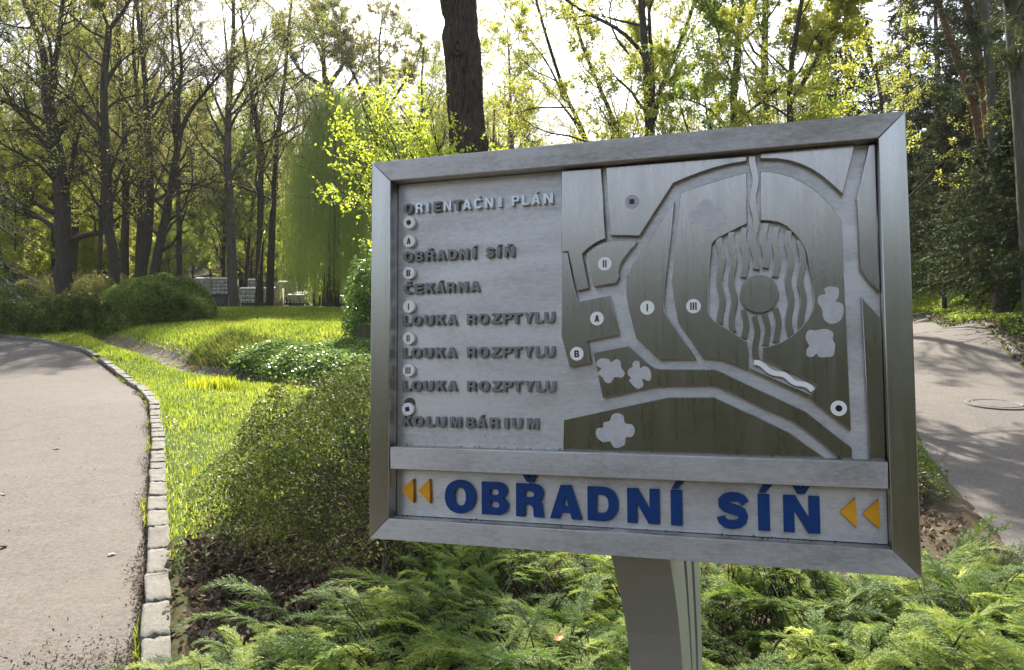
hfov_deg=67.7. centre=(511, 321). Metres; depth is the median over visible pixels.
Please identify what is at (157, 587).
kerb stone
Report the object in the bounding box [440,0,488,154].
tree
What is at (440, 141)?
tree
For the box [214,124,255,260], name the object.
tree
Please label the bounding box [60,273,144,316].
shrub
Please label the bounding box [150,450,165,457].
kerb stone
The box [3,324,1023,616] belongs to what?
road crumbs
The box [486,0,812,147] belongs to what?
tree
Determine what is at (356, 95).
tree
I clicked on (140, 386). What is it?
kerb stone
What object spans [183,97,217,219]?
tree
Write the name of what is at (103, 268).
tree
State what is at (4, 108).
tree
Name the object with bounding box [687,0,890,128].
tree
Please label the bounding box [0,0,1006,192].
sky
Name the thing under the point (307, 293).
niche wall
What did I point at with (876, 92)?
tree
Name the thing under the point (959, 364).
road
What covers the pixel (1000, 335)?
kerb stone
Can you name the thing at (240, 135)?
tree
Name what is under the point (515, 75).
tree
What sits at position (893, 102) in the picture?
tree
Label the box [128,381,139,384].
kerb stone
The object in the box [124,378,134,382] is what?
kerb stone
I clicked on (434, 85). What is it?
tree
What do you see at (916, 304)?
bank grass
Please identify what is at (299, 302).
niche wall
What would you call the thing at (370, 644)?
juniper
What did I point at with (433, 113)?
tree
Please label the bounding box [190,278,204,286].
niche wall
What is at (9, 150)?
tree
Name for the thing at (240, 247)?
sapling
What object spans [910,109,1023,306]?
yew tree
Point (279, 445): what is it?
shrub
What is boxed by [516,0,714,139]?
tree
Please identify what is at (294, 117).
tree
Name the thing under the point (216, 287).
niche wall
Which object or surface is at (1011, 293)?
yew tree
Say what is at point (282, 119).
tree
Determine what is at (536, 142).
tree
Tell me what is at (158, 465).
kerb stone
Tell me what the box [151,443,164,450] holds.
kerb stone
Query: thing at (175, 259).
sapling
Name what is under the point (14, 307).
shrub
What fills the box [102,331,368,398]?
drainage ditch
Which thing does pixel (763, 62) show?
tree
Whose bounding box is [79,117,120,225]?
tree
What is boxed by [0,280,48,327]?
shrub
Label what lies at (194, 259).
sapling
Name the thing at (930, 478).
shrub
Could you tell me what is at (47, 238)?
tree
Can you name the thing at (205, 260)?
sapling
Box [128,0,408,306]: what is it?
tree
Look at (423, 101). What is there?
tree
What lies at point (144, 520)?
edge grass
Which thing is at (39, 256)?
sapling
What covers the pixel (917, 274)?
shrub
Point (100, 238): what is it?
tree
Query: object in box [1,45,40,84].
tree
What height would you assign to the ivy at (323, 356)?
1.554 m
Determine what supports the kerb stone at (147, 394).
on the road at (59, 538)
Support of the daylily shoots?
on the ground at (954, 506)
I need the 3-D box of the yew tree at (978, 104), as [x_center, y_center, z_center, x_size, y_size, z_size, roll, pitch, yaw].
[16.698,-4.964,25.833,5.663,7.715,5.688,1,-4,-21]
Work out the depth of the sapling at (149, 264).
62.29 m
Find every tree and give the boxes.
[0,0,27,152]
[0,0,90,211]
[0,0,94,276]
[0,0,133,292]
[0,0,151,294]
[0,0,165,280]
[0,0,194,285]
[0,2,53,195]
[0,7,44,311]
[0,111,32,193]
[0,141,50,264]
[1,19,163,281]
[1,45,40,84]
[4,1,144,282]
[6,0,133,190]
[6,0,264,276]
[18,0,238,280]
[32,0,222,276]
[49,0,242,267]
[63,25,170,281]
[66,8,153,245]
[74,0,260,275]
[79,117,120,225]
[82,0,244,309]
[82,32,213,234]
[127,119,174,273]
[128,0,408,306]
[130,145,200,266]
[131,65,215,271]
[133,0,336,306]
[137,0,370,306]
[151,0,306,237]
[157,70,202,161]
[168,85,257,276]
[180,80,236,238]
[181,81,269,199]
[181,82,236,187]
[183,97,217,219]
[188,87,268,227]
[188,88,286,286]
[196,118,256,272]
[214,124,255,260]
[217,53,294,187]
[218,108,292,262]
[219,143,268,285]
[223,26,314,229]
[251,0,400,305]
[260,70,304,168]
[265,62,318,280]
[307,0,443,245]
[317,66,374,102]
[345,76,371,124]
[358,53,412,127]
[367,2,449,158]
[378,44,448,152]
[384,91,413,139]
[397,77,445,138]
[398,72,446,154]
[411,63,445,131]
[417,112,449,151]
[418,95,449,151]
[423,81,446,148]
[433,82,516,151]
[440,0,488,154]
[442,0,583,153]
[477,0,572,148]
[477,0,689,143]
[482,47,536,150]
[483,70,494,113]
[483,74,517,145]
[484,89,504,143]
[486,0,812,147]
[490,101,523,147]
[491,91,529,145]
[495,105,546,146]
[515,128,542,147]
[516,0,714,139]
[529,133,552,145]
[530,116,575,144]
[543,105,592,145]
[570,104,644,141]
[596,113,638,137]
[597,0,725,134]
[602,107,643,135]
[609,0,869,137]
[673,55,727,131]
[686,0,779,127]
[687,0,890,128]
[699,91,743,128]
[747,62,800,120]
[753,71,808,123]
[773,41,814,122]
[780,0,1011,198]
[784,34,892,121]
[797,3,919,235]
[801,43,864,119]
[851,57,898,114]
[863,0,968,288]
[864,0,1004,306]
[871,86,924,135]
[885,0,966,285]
[905,90,949,286]
[906,0,1006,204]
[906,0,1023,312]
[907,76,980,285]
[907,101,982,291]
[908,0,1005,274]
[910,75,1011,280]
[910,76,1002,234]
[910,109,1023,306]
[910,114,1017,311]
[922,71,1013,285]
[926,0,1021,283]
[936,91,1021,312]
[979,0,1023,326]
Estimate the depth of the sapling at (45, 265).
41.78 m
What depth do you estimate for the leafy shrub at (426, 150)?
7.22 m
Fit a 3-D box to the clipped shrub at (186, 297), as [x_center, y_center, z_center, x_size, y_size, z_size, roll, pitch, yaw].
[-11.839,-0.663,25.427,4.169,2.168,3.382,0,-4,0]
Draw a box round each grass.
[0,305,370,363]
[70,348,151,669]
[110,358,369,430]
[163,426,369,557]
[912,284,1022,321]
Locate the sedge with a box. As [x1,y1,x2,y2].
[177,326,307,384]
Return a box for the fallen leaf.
[553,633,563,640]
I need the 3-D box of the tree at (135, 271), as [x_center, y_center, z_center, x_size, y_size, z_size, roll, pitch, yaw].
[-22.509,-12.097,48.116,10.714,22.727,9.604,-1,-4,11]
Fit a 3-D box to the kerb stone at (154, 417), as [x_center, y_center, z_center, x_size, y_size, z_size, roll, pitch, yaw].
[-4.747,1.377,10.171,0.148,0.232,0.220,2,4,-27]
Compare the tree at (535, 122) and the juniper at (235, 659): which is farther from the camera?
the tree at (535, 122)
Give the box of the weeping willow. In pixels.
[256,82,442,307]
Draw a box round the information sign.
[369,111,921,669]
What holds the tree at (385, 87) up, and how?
on the ground at (954, 506)
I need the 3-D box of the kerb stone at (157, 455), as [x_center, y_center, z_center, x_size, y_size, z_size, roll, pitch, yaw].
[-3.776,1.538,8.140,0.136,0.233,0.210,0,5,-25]
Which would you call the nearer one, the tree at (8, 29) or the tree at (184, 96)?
the tree at (8, 29)
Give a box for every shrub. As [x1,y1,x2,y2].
[0,269,128,314]
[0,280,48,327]
[0,292,92,333]
[17,289,117,333]
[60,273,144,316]
[84,272,217,331]
[127,351,586,613]
[309,56,510,249]
[339,223,371,339]
[910,248,970,291]
[917,437,955,503]
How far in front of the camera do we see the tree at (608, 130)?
73.20 m
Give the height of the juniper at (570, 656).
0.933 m
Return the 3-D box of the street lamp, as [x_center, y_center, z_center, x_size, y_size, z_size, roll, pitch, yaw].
[13.923,-2.830,24.718,0.477,5.260,0.477,0,-4,0]
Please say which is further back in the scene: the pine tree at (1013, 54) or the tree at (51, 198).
the tree at (51, 198)
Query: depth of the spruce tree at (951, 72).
35.00 m
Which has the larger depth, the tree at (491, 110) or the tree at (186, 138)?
the tree at (491, 110)
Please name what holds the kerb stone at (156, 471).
on the road at (59, 538)
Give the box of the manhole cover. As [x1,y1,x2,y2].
[963,398,1023,409]
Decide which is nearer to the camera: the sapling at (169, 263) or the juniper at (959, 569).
the juniper at (959, 569)
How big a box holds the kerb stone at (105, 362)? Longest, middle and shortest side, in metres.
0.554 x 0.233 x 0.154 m
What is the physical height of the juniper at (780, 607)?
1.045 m
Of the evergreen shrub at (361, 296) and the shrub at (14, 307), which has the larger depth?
the shrub at (14, 307)
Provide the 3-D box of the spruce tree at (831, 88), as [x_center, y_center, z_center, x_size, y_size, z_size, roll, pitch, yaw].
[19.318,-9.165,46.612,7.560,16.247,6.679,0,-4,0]
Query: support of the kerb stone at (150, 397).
on the road at (59, 538)
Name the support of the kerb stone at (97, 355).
on the road at (59, 538)
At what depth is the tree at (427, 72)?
67.91 m
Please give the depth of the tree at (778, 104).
66.07 m
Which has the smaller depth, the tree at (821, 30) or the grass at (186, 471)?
the grass at (186, 471)
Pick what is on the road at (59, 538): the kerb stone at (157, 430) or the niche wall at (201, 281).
the kerb stone at (157, 430)
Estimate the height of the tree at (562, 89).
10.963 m
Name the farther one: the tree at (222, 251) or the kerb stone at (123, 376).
the tree at (222, 251)
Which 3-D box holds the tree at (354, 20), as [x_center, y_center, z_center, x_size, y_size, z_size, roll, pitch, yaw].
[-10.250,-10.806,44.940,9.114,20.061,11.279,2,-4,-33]
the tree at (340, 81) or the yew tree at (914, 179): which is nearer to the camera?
the yew tree at (914, 179)
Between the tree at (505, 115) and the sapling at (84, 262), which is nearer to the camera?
the sapling at (84, 262)
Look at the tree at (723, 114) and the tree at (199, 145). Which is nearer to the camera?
the tree at (723, 114)
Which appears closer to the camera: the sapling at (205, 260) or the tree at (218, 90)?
the tree at (218, 90)
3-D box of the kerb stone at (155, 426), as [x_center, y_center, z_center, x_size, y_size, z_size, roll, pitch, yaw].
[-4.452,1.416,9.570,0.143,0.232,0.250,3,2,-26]
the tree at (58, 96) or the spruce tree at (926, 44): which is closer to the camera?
the spruce tree at (926, 44)
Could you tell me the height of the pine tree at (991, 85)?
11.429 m
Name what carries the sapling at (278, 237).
on the ground at (954, 506)
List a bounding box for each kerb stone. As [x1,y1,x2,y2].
[91,353,99,357]
[98,357,107,363]
[102,360,112,365]
[110,366,120,373]
[115,370,124,375]
[120,374,131,379]
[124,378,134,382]
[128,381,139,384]
[136,385,145,389]
[139,388,149,392]
[140,600,170,643]
[140,636,170,669]
[143,393,153,398]
[144,572,171,604]
[146,396,155,401]
[147,496,167,513]
[147,510,168,535]
[147,525,169,556]
[147,548,170,575]
[148,481,166,496]
[149,401,158,405]
[149,407,159,412]
[149,412,160,417]
[149,468,165,479]
[149,474,165,482]
[150,409,160,412]
[150,416,161,418]
[150,419,161,426]
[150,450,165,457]
[150,458,165,463]
[150,462,165,468]
[151,425,162,428]
[151,428,163,431]
[151,431,164,440]
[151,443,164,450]
[151,454,163,458]
[152,437,165,441]
[997,334,1009,343]
[1004,344,1021,355]
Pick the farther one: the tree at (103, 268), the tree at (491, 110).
the tree at (491, 110)
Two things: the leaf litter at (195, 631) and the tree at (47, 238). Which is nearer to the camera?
the leaf litter at (195, 631)
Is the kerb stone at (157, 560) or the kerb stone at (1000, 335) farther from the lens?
the kerb stone at (1000, 335)
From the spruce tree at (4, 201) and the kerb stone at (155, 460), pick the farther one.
the spruce tree at (4, 201)
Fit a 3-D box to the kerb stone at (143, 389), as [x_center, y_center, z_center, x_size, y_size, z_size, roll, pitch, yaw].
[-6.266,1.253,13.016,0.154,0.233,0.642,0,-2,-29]
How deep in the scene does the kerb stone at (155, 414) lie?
10.30 m
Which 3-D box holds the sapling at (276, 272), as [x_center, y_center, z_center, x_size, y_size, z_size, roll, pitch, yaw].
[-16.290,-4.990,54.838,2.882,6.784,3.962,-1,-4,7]
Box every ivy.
[222,332,370,386]
[940,293,1023,334]
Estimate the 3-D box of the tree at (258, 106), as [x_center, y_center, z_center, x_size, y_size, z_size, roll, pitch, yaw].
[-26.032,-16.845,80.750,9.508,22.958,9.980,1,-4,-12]
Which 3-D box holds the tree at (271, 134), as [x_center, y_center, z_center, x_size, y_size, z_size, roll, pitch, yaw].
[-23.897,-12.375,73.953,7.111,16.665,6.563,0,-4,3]
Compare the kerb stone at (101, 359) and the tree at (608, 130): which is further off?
the tree at (608, 130)
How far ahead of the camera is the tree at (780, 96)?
66.71 m
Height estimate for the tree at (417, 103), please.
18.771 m
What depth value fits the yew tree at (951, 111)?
25.88 m
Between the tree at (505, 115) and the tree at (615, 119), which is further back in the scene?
the tree at (505, 115)
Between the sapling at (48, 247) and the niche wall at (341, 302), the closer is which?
the sapling at (48, 247)
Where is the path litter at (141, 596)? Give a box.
[0,351,183,669]
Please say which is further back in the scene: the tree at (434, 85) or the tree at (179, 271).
the tree at (434, 85)
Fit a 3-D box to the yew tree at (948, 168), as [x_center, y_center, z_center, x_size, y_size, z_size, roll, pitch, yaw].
[17.238,-5.328,28.258,5.209,8.050,5.874,-3,-5,42]
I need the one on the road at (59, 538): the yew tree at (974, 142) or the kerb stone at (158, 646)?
the kerb stone at (158, 646)
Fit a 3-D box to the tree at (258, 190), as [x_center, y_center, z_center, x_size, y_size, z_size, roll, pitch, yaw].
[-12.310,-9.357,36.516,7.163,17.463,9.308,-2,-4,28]
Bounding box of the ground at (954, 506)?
[6,224,1023,669]
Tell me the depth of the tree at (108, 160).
26.73 m
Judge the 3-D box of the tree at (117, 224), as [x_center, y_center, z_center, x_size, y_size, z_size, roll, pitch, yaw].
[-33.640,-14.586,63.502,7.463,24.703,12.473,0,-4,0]
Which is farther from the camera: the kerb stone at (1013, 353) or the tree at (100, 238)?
the tree at (100, 238)
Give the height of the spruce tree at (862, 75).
15.153 m
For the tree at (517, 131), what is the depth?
78.78 m
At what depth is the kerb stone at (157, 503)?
6.43 m
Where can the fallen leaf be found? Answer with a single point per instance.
(559, 636)
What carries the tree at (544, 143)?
on the ground at (954, 506)
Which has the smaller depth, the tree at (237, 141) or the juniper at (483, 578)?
the juniper at (483, 578)
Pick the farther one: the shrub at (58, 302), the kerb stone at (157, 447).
the shrub at (58, 302)
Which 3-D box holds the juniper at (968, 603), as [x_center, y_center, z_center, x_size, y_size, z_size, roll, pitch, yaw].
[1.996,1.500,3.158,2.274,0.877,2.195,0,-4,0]
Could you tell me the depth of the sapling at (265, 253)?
63.62 m
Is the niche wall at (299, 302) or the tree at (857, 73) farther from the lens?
the tree at (857, 73)
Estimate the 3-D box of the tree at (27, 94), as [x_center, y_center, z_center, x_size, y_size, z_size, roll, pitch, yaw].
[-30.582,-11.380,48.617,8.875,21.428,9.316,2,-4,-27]
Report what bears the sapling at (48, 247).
on the ground at (954, 506)
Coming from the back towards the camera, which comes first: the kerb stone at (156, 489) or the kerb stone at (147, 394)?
the kerb stone at (147, 394)
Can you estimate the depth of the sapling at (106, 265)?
51.19 m
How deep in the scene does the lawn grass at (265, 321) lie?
21.30 m
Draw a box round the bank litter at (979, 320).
[912,298,1023,363]
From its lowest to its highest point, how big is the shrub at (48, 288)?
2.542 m
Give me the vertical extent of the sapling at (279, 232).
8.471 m
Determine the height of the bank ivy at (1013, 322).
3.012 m
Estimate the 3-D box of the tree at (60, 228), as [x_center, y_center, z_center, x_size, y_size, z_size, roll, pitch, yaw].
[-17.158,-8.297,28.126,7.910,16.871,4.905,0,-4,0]
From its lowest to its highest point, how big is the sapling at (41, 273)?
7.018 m
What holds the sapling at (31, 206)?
on the ground at (954, 506)
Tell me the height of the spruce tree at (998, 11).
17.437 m
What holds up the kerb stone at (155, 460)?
on the road at (59, 538)
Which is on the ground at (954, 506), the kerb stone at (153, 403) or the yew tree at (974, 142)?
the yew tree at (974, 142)
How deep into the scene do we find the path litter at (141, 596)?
4.30 m
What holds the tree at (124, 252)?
on the ground at (954, 506)
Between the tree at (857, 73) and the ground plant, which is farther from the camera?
the tree at (857, 73)
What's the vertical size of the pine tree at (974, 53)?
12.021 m
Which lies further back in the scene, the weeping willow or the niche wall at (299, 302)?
the niche wall at (299, 302)
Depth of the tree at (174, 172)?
29.42 m
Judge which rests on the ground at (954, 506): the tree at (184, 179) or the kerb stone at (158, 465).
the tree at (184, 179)
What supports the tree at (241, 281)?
on the ground at (954, 506)
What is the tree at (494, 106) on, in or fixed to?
on the ground at (954, 506)
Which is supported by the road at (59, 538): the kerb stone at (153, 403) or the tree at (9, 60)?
the kerb stone at (153, 403)
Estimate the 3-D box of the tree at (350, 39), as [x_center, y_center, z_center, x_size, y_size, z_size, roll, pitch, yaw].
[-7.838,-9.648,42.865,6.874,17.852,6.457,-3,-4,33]
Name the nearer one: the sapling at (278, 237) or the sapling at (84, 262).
the sapling at (84, 262)
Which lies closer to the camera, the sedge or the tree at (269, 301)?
the sedge
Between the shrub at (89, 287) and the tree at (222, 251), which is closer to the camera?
the shrub at (89, 287)
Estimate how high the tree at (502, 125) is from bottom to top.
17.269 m
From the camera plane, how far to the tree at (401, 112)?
70.83 m
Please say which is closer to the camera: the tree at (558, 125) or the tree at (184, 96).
the tree at (558, 125)
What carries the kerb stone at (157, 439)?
on the road at (59, 538)
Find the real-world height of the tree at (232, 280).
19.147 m
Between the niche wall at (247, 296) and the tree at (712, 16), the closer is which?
the tree at (712, 16)
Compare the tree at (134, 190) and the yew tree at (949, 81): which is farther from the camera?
the tree at (134, 190)
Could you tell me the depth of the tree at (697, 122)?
61.09 m
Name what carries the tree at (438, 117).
on the ground at (954, 506)
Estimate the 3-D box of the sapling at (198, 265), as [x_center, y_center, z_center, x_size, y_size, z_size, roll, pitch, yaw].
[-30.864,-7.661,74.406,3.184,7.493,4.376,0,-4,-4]
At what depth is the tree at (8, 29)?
38.51 m
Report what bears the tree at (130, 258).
on the ground at (954, 506)
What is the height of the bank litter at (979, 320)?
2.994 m
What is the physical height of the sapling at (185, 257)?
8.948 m
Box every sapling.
[0,112,82,282]
[0,161,82,287]
[4,173,48,269]
[6,188,50,285]
[23,233,50,291]
[42,189,97,284]
[48,169,135,281]
[77,173,165,275]
[77,193,118,281]
[80,211,136,280]
[132,244,167,272]
[147,225,187,271]
[149,189,196,276]
[162,231,190,276]
[167,193,220,277]
[170,178,219,276]
[183,219,211,271]
[197,220,246,273]
[207,175,291,282]
[236,237,253,280]
[242,197,290,275]
[255,197,309,274]
[263,207,300,280]
[266,191,298,276]
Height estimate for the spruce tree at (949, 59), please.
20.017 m
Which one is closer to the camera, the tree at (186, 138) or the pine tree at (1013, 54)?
the pine tree at (1013, 54)
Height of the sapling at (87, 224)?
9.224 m
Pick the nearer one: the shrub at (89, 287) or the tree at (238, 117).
the shrub at (89, 287)
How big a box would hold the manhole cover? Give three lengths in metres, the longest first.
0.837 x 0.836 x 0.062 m
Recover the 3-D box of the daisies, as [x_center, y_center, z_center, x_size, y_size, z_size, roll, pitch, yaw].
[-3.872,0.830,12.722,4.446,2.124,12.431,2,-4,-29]
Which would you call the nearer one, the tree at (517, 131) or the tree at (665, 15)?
the tree at (665, 15)
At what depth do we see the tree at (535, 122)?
56.36 m
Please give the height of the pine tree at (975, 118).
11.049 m
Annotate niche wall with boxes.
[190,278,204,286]
[205,277,228,305]
[239,287,283,305]
[247,279,264,286]
[274,281,295,303]
[287,294,306,305]
[297,292,310,305]
[340,295,352,305]
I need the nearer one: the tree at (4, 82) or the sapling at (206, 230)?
the tree at (4, 82)
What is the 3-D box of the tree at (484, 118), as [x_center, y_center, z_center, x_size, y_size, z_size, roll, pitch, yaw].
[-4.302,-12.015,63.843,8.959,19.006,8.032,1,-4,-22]
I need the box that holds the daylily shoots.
[172,374,261,391]
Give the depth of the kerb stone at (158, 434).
9.11 m
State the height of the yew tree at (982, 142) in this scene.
5.526 m
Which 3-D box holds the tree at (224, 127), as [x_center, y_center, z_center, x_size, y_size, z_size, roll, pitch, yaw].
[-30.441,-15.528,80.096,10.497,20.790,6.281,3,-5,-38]
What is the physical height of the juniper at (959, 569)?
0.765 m
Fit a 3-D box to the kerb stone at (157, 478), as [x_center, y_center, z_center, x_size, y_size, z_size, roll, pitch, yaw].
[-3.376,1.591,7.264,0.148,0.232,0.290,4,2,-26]
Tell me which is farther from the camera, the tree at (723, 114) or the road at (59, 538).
the tree at (723, 114)
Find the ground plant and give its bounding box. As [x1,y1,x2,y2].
[929,285,1020,311]
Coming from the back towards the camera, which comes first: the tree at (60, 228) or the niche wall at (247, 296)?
the niche wall at (247, 296)
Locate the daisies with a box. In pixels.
[116,338,339,498]
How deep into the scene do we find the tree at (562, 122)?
71.70 m
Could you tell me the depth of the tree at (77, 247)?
46.69 m
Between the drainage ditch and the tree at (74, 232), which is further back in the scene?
the tree at (74, 232)
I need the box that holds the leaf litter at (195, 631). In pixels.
[162,450,1022,669]
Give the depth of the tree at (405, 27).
38.21 m
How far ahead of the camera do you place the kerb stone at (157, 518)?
5.99 m
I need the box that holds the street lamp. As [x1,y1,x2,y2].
[931,154,946,308]
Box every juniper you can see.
[98,621,338,669]
[171,560,610,669]
[327,539,623,669]
[396,572,751,669]
[514,552,919,669]
[726,599,1023,669]
[812,550,1023,669]
[843,513,1023,641]
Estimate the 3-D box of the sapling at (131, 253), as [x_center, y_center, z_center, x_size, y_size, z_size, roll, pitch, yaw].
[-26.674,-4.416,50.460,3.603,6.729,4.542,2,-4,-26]
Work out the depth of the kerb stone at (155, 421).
9.91 m
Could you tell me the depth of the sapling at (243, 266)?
70.63 m
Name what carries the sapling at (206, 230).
on the ground at (954, 506)
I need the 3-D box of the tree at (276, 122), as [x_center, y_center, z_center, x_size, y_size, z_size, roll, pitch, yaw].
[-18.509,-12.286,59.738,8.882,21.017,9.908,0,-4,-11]
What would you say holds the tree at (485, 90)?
on the ground at (954, 506)
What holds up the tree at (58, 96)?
on the ground at (954, 506)
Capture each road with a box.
[0,337,150,669]
[913,316,1023,559]
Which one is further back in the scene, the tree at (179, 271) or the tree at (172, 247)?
the tree at (172, 247)
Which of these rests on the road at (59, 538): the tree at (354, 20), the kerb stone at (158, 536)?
the kerb stone at (158, 536)
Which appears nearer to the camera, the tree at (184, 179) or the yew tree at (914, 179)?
the yew tree at (914, 179)
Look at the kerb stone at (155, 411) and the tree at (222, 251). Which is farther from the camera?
the tree at (222, 251)
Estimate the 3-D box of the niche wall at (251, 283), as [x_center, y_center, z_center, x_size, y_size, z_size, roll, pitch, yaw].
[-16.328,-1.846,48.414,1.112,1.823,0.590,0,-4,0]
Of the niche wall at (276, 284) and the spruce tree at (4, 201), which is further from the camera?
the niche wall at (276, 284)
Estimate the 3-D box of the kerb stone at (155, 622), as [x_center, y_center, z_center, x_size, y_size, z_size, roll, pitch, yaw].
[-1.918,1.695,4.104,0.146,0.234,0.584,1,-3,-25]
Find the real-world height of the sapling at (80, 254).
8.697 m
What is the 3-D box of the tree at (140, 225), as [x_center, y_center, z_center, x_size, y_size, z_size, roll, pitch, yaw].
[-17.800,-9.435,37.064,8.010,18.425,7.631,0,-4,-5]
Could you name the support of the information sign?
on the ground at (954, 506)
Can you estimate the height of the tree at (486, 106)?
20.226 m
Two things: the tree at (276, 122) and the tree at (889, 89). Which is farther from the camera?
the tree at (276, 122)
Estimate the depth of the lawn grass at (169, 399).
11.71 m
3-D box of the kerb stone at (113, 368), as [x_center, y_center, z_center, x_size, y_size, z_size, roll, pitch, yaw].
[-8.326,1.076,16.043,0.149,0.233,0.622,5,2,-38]
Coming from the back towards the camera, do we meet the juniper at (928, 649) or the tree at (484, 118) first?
the tree at (484, 118)
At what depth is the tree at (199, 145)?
84.35 m
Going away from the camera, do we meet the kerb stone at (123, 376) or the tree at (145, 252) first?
the kerb stone at (123, 376)
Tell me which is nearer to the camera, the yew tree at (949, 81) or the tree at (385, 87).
the yew tree at (949, 81)
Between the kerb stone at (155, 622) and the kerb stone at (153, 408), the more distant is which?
the kerb stone at (153, 408)
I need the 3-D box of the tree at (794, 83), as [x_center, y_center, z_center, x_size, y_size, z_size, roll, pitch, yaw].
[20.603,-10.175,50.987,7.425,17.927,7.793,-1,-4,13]
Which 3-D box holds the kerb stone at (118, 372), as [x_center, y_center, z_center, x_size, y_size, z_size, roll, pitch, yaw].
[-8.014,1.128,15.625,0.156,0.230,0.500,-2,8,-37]
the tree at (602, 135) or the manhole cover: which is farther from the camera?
the tree at (602, 135)

